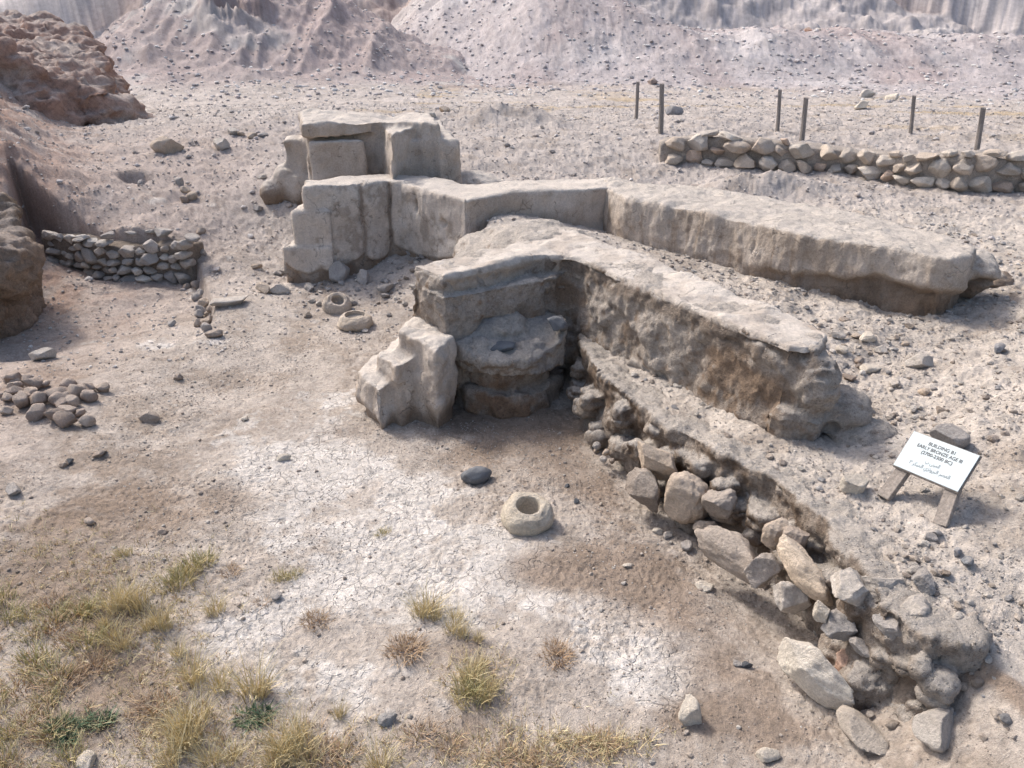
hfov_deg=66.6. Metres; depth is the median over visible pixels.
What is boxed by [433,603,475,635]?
yellow grass tuft
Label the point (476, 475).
basalt boulder
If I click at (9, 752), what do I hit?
olive weed
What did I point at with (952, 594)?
stone
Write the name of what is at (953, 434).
stone
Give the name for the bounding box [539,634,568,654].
brown weed
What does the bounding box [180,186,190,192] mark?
stone
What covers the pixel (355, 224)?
mudbrick wall
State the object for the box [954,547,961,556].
stone
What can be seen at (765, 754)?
stone
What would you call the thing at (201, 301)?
stone
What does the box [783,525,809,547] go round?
stone
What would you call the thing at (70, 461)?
stone
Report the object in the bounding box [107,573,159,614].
yellow grass tuft
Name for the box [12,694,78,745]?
olive weed
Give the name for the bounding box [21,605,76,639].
brown weed
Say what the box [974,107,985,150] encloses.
wooden post
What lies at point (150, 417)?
stone
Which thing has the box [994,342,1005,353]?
stone
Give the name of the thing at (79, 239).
stone
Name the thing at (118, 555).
olive weed
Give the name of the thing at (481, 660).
yellow grass tuft
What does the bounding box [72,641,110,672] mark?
brown weed
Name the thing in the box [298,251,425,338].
rubble
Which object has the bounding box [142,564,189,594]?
olive weed
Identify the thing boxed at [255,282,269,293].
stone
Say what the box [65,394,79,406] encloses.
stone
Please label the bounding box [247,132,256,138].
stone
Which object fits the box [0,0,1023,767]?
ground
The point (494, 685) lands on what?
yellow grass tuft
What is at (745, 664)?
stone
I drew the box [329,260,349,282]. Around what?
stone
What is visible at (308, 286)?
stone
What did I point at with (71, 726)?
green weed
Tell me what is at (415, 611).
yellow grass tuft
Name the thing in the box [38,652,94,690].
brown weed
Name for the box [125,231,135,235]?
stone
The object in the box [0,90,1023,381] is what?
scree
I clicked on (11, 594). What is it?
olive weed
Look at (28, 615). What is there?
olive weed
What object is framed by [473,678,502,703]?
yellow grass tuft
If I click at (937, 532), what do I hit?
rubble
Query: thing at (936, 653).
terrace bank
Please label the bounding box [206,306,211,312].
stone
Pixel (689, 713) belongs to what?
stone
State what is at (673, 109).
boulder
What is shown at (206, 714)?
yellow grass tuft
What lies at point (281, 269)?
stone
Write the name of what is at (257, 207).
stone
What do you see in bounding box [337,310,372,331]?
stone mortar
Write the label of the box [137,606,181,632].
yellow grass tuft
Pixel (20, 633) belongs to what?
olive weed
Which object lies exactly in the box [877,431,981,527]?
information sign
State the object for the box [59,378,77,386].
stone
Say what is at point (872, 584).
stone
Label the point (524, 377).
mud oven
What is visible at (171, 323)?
stone
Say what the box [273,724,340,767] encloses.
yellow grass tuft
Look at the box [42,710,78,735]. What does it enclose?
green weed
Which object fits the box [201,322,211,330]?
stone
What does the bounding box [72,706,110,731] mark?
green weed
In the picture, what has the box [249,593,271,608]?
brown weed
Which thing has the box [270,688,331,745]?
yellow grass tuft
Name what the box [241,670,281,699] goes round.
yellow grass tuft
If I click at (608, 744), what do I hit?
brown weed
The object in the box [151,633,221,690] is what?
yellow grass tuft
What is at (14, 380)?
stone
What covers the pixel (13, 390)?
stone
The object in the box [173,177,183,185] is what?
stone
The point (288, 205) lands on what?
scree
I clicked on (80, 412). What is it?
stone
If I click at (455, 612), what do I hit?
yellow grass tuft
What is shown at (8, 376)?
stone
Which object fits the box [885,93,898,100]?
boulder
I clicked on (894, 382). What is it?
stone
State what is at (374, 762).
yellow grass tuft
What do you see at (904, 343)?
stone
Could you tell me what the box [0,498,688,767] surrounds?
ground cover
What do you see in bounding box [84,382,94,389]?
stone
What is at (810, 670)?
boulder
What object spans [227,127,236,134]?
stone
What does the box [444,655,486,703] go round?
olive weed
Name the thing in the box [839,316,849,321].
stone
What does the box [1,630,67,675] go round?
olive weed
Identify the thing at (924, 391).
stone
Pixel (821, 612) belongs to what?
stone
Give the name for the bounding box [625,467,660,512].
boulder
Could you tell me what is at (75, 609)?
olive weed
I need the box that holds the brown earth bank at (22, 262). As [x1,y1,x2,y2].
[0,192,46,338]
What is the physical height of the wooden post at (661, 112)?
1.132 m
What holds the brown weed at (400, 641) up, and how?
on the ground at (674, 656)
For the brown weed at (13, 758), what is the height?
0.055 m
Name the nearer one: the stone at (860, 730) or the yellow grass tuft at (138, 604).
the stone at (860, 730)
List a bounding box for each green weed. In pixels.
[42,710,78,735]
[43,710,93,741]
[47,725,81,752]
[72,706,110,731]
[79,705,122,732]
[228,694,267,730]
[237,705,274,733]
[239,697,281,727]
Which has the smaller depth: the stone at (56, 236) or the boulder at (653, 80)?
the stone at (56, 236)
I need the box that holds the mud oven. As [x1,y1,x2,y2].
[454,309,566,418]
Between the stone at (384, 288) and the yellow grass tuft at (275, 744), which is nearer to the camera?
the yellow grass tuft at (275, 744)
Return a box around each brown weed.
[0,667,42,705]
[0,696,56,735]
[0,744,31,767]
[2,644,45,678]
[10,702,69,753]
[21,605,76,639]
[24,586,71,611]
[25,661,90,704]
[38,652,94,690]
[46,621,90,651]
[60,594,93,620]
[70,648,116,680]
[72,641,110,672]
[115,681,175,728]
[126,684,188,717]
[215,560,241,577]
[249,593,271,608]
[297,604,328,627]
[301,607,340,631]
[303,728,351,767]
[310,726,368,767]
[378,626,428,669]
[382,629,422,656]
[392,629,435,663]
[392,711,450,750]
[430,728,474,762]
[461,729,499,766]
[476,731,525,767]
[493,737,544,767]
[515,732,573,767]
[533,633,577,670]
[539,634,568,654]
[541,643,581,671]
[574,720,623,760]
[593,734,629,758]
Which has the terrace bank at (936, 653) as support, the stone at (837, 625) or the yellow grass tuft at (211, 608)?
the stone at (837, 625)
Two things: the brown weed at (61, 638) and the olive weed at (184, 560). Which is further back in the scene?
the olive weed at (184, 560)
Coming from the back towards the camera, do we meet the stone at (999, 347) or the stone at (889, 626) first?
the stone at (999, 347)
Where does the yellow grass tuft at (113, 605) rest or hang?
on the ground at (674, 656)
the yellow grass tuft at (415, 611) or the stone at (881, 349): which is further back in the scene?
the stone at (881, 349)
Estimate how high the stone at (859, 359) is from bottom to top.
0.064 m
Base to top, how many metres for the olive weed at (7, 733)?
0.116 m
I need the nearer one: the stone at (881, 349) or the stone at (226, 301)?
the stone at (881, 349)
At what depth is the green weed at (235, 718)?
4.44 m
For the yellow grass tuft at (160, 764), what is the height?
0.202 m
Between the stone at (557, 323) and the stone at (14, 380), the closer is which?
the stone at (557, 323)
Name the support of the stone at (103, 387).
on the ground at (674, 656)
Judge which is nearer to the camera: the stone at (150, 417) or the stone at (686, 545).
the stone at (686, 545)
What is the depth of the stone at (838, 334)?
7.70 m
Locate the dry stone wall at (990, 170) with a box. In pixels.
[659,130,1023,192]
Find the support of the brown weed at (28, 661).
on the ground at (674, 656)
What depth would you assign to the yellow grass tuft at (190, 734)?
4.26 m
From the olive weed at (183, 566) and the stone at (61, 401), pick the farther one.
the stone at (61, 401)
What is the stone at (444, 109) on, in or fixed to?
on the ground at (674, 656)
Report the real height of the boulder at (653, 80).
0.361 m
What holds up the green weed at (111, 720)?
on the ground at (674, 656)
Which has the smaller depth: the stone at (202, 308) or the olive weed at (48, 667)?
the olive weed at (48, 667)
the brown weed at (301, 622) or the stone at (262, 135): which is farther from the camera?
the stone at (262, 135)
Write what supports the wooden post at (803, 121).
on the ground at (674, 656)
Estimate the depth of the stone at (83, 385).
8.00 m
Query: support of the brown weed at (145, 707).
on the ground at (674, 656)
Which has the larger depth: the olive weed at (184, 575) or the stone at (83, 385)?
the stone at (83, 385)
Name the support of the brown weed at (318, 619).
on the ground at (674, 656)
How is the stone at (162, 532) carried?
on the ground at (674, 656)
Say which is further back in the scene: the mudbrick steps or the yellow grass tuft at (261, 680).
the mudbrick steps
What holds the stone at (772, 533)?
on the terrace bank at (936, 653)
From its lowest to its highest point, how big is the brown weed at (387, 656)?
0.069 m
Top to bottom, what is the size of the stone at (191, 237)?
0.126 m
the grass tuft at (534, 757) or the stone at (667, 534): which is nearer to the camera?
the grass tuft at (534, 757)
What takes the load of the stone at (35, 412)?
on the ground at (674, 656)
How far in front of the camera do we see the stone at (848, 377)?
7.04 m
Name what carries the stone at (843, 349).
on the ground at (674, 656)
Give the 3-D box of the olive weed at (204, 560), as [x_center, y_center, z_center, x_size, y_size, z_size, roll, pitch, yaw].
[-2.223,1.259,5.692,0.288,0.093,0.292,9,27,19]
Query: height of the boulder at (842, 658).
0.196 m
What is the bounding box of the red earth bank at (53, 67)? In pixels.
[0,9,155,126]
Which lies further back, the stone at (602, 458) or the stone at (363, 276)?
the stone at (363, 276)
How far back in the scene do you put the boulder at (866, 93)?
31.72 m
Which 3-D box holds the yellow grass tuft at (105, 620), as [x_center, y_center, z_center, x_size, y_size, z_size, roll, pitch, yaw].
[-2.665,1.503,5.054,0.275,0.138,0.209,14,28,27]
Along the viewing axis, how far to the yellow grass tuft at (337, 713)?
4.45 m
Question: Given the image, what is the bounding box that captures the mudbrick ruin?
[259,108,504,204]
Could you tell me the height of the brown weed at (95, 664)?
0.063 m
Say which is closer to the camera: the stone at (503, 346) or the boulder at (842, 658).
the boulder at (842, 658)
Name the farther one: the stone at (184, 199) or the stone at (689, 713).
the stone at (184, 199)
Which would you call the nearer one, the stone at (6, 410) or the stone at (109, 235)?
the stone at (6, 410)
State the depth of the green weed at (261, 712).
4.41 m
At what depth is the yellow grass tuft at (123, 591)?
5.23 m
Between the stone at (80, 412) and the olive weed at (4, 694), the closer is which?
the olive weed at (4, 694)
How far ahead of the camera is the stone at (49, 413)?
7.48 m
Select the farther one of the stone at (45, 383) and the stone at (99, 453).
the stone at (45, 383)
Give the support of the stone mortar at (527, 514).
on the ground at (674, 656)
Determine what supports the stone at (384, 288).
on the ground at (674, 656)
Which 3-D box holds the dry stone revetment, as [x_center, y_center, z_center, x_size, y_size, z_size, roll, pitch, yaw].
[-6.088,-1.800,12.173,2.803,1.150,0.643,6,26,12]
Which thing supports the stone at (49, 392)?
on the stone at (53, 397)
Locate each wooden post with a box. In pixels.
[634,81,639,118]
[658,83,663,133]
[775,89,781,131]
[799,97,808,141]
[908,95,915,133]
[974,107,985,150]
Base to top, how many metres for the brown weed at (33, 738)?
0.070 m
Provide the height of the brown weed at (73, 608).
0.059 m
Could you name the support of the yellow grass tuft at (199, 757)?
on the ground at (674, 656)
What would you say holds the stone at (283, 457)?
on the ground at (674, 656)
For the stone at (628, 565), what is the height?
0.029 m
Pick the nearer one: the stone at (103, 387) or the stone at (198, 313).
the stone at (103, 387)
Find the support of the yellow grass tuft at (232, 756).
on the ground at (674, 656)
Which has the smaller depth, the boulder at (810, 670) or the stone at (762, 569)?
the boulder at (810, 670)
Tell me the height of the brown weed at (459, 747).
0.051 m
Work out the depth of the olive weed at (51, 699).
4.49 m
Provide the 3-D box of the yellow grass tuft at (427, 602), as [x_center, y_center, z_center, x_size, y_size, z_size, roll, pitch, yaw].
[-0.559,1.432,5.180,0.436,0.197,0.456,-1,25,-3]
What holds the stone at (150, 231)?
on the ground at (674, 656)
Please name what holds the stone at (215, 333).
on the ground at (674, 656)
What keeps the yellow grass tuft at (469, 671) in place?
on the ground at (674, 656)
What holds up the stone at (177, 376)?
on the ground at (674, 656)
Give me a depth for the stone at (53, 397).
7.75 m
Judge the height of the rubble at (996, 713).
0.628 m
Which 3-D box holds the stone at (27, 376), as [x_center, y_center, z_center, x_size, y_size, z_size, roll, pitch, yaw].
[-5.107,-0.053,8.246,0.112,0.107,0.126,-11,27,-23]
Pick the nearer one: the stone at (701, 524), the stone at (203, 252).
the stone at (701, 524)
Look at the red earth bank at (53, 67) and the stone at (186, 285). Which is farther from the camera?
the red earth bank at (53, 67)
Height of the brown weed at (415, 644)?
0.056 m
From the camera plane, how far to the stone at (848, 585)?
4.46 m
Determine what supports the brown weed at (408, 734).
on the ground at (674, 656)
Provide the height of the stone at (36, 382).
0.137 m
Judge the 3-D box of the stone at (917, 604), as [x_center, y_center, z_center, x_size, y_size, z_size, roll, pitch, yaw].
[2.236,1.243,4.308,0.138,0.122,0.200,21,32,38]
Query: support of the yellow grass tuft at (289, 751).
on the ground at (674, 656)
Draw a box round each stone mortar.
[322,292,351,314]
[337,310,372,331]
[500,492,553,535]
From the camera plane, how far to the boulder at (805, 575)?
4.91 m
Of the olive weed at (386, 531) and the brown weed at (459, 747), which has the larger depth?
the olive weed at (386, 531)
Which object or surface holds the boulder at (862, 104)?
on the ground at (674, 656)
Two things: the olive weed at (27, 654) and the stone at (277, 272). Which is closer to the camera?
the olive weed at (27, 654)
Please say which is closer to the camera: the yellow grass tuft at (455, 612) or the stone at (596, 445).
the yellow grass tuft at (455, 612)
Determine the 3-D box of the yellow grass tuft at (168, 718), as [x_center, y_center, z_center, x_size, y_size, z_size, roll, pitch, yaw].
[-1.887,1.832,4.308,0.494,0.243,0.487,2,25,4]
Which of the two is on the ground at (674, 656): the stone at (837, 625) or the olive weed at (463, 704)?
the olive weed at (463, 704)
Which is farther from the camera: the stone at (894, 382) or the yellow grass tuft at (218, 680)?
the stone at (894, 382)
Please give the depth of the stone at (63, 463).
6.88 m
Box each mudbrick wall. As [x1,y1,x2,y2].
[282,174,1014,315]
[413,219,897,445]
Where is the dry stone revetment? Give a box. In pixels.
[41,230,203,284]
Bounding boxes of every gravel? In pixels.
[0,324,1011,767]
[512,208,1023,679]
[602,276,1023,674]
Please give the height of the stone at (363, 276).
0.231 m
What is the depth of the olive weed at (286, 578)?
5.54 m
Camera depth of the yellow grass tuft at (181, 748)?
4.21 m
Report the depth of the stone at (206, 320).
10.08 m
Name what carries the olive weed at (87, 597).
on the ground at (674, 656)
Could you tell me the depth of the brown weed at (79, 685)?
4.59 m
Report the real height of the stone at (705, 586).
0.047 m
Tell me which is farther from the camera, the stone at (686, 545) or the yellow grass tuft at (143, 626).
the stone at (686, 545)
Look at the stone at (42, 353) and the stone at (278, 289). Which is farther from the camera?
the stone at (278, 289)
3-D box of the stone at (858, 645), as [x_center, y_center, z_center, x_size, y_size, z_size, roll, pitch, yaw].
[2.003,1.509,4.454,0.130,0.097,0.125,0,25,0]
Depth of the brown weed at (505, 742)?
4.21 m
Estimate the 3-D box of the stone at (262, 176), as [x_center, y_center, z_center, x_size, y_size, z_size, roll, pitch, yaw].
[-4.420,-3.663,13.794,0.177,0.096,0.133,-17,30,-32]
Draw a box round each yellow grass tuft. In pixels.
[65,569,136,616]
[80,606,133,646]
[87,598,116,627]
[92,568,150,610]
[99,616,147,652]
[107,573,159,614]
[108,678,208,741]
[127,711,192,767]
[132,608,159,632]
[136,585,183,629]
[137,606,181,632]
[138,694,219,750]
[147,687,204,759]
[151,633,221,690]
[157,624,195,658]
[158,676,227,731]
[179,724,240,767]
[186,650,239,694]
[188,583,237,616]
[204,726,261,766]
[213,634,296,703]
[230,699,329,764]
[233,716,301,767]
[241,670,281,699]
[248,700,333,767]
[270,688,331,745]
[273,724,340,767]
[324,687,349,719]
[336,701,406,767]
[395,578,443,620]
[399,570,455,618]
[424,596,456,620]
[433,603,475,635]
[442,596,466,619]
[444,648,493,679]
[452,607,477,638]
[461,644,493,670]
[467,620,489,642]
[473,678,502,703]
[476,664,508,693]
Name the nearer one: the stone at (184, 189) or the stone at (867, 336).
the stone at (867, 336)
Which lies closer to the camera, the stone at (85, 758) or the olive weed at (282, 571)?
the stone at (85, 758)
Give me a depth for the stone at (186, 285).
11.67 m
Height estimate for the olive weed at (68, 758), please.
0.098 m
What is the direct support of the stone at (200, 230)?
on the ground at (674, 656)
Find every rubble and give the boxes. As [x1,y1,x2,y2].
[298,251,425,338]
[764,582,1017,741]
[824,313,1023,576]
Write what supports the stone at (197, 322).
on the ground at (674, 656)
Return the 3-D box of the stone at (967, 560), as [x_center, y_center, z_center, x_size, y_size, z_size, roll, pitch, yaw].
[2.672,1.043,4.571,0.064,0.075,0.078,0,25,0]
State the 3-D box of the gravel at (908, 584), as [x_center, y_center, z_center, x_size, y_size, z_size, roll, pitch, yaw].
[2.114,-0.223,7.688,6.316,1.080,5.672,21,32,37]
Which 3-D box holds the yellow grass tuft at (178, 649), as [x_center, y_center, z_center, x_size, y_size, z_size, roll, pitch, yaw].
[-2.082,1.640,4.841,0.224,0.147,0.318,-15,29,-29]
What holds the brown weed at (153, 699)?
on the ground at (674, 656)
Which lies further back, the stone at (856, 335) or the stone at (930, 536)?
the stone at (856, 335)
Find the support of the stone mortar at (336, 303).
on the ground at (674, 656)
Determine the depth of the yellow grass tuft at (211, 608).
5.20 m
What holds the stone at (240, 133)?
on the ground at (674, 656)
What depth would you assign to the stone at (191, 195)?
13.10 m
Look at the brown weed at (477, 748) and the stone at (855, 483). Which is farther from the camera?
the stone at (855, 483)
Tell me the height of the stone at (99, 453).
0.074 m
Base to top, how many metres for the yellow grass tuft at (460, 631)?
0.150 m
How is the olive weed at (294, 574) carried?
on the ground at (674, 656)
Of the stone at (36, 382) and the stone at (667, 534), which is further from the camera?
the stone at (36, 382)
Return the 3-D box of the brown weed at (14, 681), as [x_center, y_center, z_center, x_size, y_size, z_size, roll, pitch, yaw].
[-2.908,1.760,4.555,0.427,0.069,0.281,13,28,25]
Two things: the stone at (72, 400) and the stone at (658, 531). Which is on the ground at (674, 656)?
the stone at (658, 531)
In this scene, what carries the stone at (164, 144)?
on the ground at (674, 656)
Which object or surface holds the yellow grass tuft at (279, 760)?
on the ground at (674, 656)
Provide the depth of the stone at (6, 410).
7.57 m
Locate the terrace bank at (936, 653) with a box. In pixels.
[566,333,992,722]
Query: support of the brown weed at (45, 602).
on the ground at (674, 656)
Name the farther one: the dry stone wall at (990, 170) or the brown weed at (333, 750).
the dry stone wall at (990, 170)
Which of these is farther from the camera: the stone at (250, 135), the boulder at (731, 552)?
the stone at (250, 135)
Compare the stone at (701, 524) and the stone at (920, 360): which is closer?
the stone at (701, 524)
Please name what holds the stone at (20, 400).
on the ground at (674, 656)
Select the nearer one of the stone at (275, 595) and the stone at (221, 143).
the stone at (275, 595)
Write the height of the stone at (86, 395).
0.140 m
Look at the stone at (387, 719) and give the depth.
4.38 m
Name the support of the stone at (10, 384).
on the stone
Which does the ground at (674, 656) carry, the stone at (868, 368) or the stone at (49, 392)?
the stone at (868, 368)
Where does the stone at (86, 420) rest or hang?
on the ground at (674, 656)
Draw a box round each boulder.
[461,466,491,484]
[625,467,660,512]
[637,441,677,480]
[647,77,657,84]
[664,471,709,523]
[665,105,683,115]
[694,525,765,588]
[701,488,736,518]
[772,581,811,614]
[777,534,832,605]
[777,637,854,709]
[835,649,848,671]
[854,100,868,109]
[859,89,875,97]
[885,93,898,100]
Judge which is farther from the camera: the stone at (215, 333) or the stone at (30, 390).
the stone at (215, 333)
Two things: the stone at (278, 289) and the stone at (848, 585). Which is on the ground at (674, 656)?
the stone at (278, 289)
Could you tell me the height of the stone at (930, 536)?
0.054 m
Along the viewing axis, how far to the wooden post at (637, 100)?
19.46 m
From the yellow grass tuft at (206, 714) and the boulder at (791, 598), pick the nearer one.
the yellow grass tuft at (206, 714)
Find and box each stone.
[0,406,13,414]
[1,392,12,401]
[3,386,23,394]
[4,371,21,382]
[5,482,20,495]
[6,381,21,387]
[9,378,22,382]
[12,391,29,408]
[22,375,33,382]
[22,377,42,389]
[24,387,37,393]
[26,403,45,421]
[28,347,56,360]
[29,391,48,404]
[42,380,49,387]
[43,407,64,420]
[45,386,67,396]
[48,392,67,405]
[50,234,62,238]
[53,411,77,427]
[54,397,66,407]
[57,405,78,413]
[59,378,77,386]
[59,459,68,467]
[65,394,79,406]
[66,384,82,398]
[66,458,73,465]
[72,237,83,241]
[75,408,84,416]
[75,749,96,767]
[77,383,89,389]
[78,414,95,426]
[80,389,98,401]
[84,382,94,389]
[84,517,95,524]
[92,449,106,457]
[95,382,109,392]
[100,231,114,238]
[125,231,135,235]
[138,412,159,422]
[145,229,154,233]
[150,136,183,153]
[154,228,172,236]
[156,529,168,535]
[167,319,176,326]
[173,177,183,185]
[173,373,182,380]
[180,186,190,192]
[180,195,188,202]
[183,283,190,288]
[184,233,200,242]
[186,191,196,199]
[190,280,199,289]
[191,293,201,300]
[193,318,201,326]
[194,309,202,317]
[195,305,205,313]
[196,227,205,234]
[196,289,203,295]
[197,298,207,306]
[200,249,205,255]
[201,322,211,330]
[202,318,209,323]
[204,329,222,337]
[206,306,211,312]
[209,295,248,306]
[213,137,229,149]
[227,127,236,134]
[237,131,244,135]
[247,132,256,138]
[251,263,262,268]
[253,204,262,210]
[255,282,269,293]
[257,132,268,137]
[257,174,266,178]
[270,284,290,294]
[270,591,281,599]
[274,270,281,275]
[277,453,290,460]
[278,266,285,273]
[304,282,313,290]
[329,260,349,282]
[357,269,369,284]
[376,283,394,292]
[378,712,397,726]
[427,111,435,117]
[439,106,449,111]
[490,341,515,351]
[547,316,567,330]
[592,441,600,449]
[599,455,606,462]
[602,449,608,455]
[622,563,632,567]
[652,528,662,534]
[663,531,672,538]
[678,694,701,725]
[680,540,692,550]
[692,520,717,529]
[695,580,714,591]
[733,659,741,666]
[741,661,752,667]
[744,552,782,588]
[755,747,780,762]
[761,517,788,550]
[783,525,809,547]
[812,600,829,622]
[820,608,857,641]
[830,331,845,338]
[830,567,869,606]
[836,345,848,353]
[836,705,889,755]
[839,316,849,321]
[840,473,869,493]
[842,373,856,380]
[849,636,869,657]
[851,333,860,337]
[854,356,863,363]
[859,331,875,341]
[859,363,881,373]
[861,575,904,598]
[871,613,900,638]
[874,345,887,353]
[889,378,899,386]
[901,341,909,345]
[901,594,930,616]
[904,352,933,368]
[911,567,935,594]
[912,706,953,752]
[917,388,929,395]
[923,532,938,541]
[929,423,970,448]
[938,587,962,602]
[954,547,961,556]
[960,556,973,565]
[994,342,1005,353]
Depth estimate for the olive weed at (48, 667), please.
4.67 m
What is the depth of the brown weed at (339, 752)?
4.22 m
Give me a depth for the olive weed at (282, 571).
5.57 m
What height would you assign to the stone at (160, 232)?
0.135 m
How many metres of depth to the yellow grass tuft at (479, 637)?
4.93 m
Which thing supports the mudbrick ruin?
on the ground at (674, 656)
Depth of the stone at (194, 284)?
11.63 m
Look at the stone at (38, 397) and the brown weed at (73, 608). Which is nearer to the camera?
the brown weed at (73, 608)
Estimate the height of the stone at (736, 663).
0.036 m
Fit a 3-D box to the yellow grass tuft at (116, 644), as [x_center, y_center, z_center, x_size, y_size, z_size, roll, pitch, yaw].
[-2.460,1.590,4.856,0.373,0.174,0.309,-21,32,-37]
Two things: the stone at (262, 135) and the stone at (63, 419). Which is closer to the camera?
the stone at (63, 419)
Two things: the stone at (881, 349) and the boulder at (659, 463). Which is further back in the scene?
the stone at (881, 349)
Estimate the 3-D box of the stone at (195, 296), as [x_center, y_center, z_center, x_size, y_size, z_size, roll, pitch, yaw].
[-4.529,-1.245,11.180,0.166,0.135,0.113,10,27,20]
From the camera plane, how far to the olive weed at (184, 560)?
5.67 m
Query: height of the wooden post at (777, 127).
1.005 m
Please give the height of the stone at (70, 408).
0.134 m
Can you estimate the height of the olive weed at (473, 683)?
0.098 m
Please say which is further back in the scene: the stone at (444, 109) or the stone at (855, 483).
the stone at (444, 109)
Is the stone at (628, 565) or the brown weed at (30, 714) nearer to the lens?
the brown weed at (30, 714)
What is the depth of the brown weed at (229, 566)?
5.62 m
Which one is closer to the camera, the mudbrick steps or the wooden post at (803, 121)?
the mudbrick steps
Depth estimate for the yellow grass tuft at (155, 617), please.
5.10 m
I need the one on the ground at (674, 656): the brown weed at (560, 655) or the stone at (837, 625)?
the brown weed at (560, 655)
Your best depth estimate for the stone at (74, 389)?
7.90 m
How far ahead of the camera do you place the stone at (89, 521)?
6.11 m
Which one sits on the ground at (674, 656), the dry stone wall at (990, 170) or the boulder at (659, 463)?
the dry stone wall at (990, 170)
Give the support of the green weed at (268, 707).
on the ground at (674, 656)
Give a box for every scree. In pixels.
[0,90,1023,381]
[0,96,1023,302]
[98,0,1023,106]
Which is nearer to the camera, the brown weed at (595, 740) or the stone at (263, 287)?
the brown weed at (595, 740)
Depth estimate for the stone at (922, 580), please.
4.43 m
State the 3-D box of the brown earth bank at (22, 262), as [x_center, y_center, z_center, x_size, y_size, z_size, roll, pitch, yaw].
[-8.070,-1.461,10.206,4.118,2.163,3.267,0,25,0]
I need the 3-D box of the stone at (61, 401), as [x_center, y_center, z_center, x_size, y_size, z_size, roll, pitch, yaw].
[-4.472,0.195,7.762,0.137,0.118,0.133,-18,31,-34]
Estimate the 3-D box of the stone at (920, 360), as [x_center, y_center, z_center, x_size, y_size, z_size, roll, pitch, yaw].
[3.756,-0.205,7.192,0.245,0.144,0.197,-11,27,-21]
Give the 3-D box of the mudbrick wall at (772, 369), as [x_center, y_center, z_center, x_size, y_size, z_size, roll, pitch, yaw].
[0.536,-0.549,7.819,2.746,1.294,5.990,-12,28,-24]
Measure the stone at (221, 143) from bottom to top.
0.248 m
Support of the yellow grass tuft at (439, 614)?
on the ground at (674, 656)
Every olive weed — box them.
[0,575,20,604]
[0,587,31,625]
[0,672,18,703]
[0,705,39,747]
[0,736,20,767]
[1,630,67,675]
[5,599,44,622]
[6,612,60,644]
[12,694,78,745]
[13,646,77,689]
[18,675,71,713]
[30,595,74,631]
[36,730,93,767]
[48,594,101,623]
[59,611,111,656]
[64,588,107,619]
[103,543,132,559]
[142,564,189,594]
[151,554,203,587]
[162,549,206,578]
[168,542,222,574]
[184,544,219,568]
[262,564,289,583]
[276,566,293,582]
[286,563,305,580]
[377,524,392,533]
[443,657,498,713]
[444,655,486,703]
[452,664,502,699]
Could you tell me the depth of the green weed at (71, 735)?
4.27 m
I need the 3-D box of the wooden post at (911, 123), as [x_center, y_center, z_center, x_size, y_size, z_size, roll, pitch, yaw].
[8.922,-5.952,17.388,0.194,0.910,0.094,0,25,0]
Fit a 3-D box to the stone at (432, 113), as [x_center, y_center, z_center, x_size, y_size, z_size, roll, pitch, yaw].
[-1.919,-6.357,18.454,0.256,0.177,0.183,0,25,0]
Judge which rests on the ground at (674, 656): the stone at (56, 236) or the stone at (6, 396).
the stone at (6, 396)
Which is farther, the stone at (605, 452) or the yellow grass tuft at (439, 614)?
the stone at (605, 452)
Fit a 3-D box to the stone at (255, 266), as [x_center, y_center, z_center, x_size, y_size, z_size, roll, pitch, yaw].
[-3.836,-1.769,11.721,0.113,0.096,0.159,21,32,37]
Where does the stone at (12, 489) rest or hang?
on the ground at (674, 656)
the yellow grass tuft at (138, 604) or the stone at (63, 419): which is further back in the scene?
the stone at (63, 419)
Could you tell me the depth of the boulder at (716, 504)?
5.71 m
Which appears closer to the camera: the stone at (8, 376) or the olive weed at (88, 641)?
the olive weed at (88, 641)
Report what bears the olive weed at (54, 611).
on the ground at (674, 656)
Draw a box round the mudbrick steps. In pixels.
[355,316,457,428]
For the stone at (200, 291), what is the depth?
11.34 m
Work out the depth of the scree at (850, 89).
37.54 m
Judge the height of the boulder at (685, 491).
0.448 m
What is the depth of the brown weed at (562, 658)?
4.79 m
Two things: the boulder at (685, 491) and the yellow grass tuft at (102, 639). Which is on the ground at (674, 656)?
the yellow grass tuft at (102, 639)
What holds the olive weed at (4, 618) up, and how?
on the ground at (674, 656)

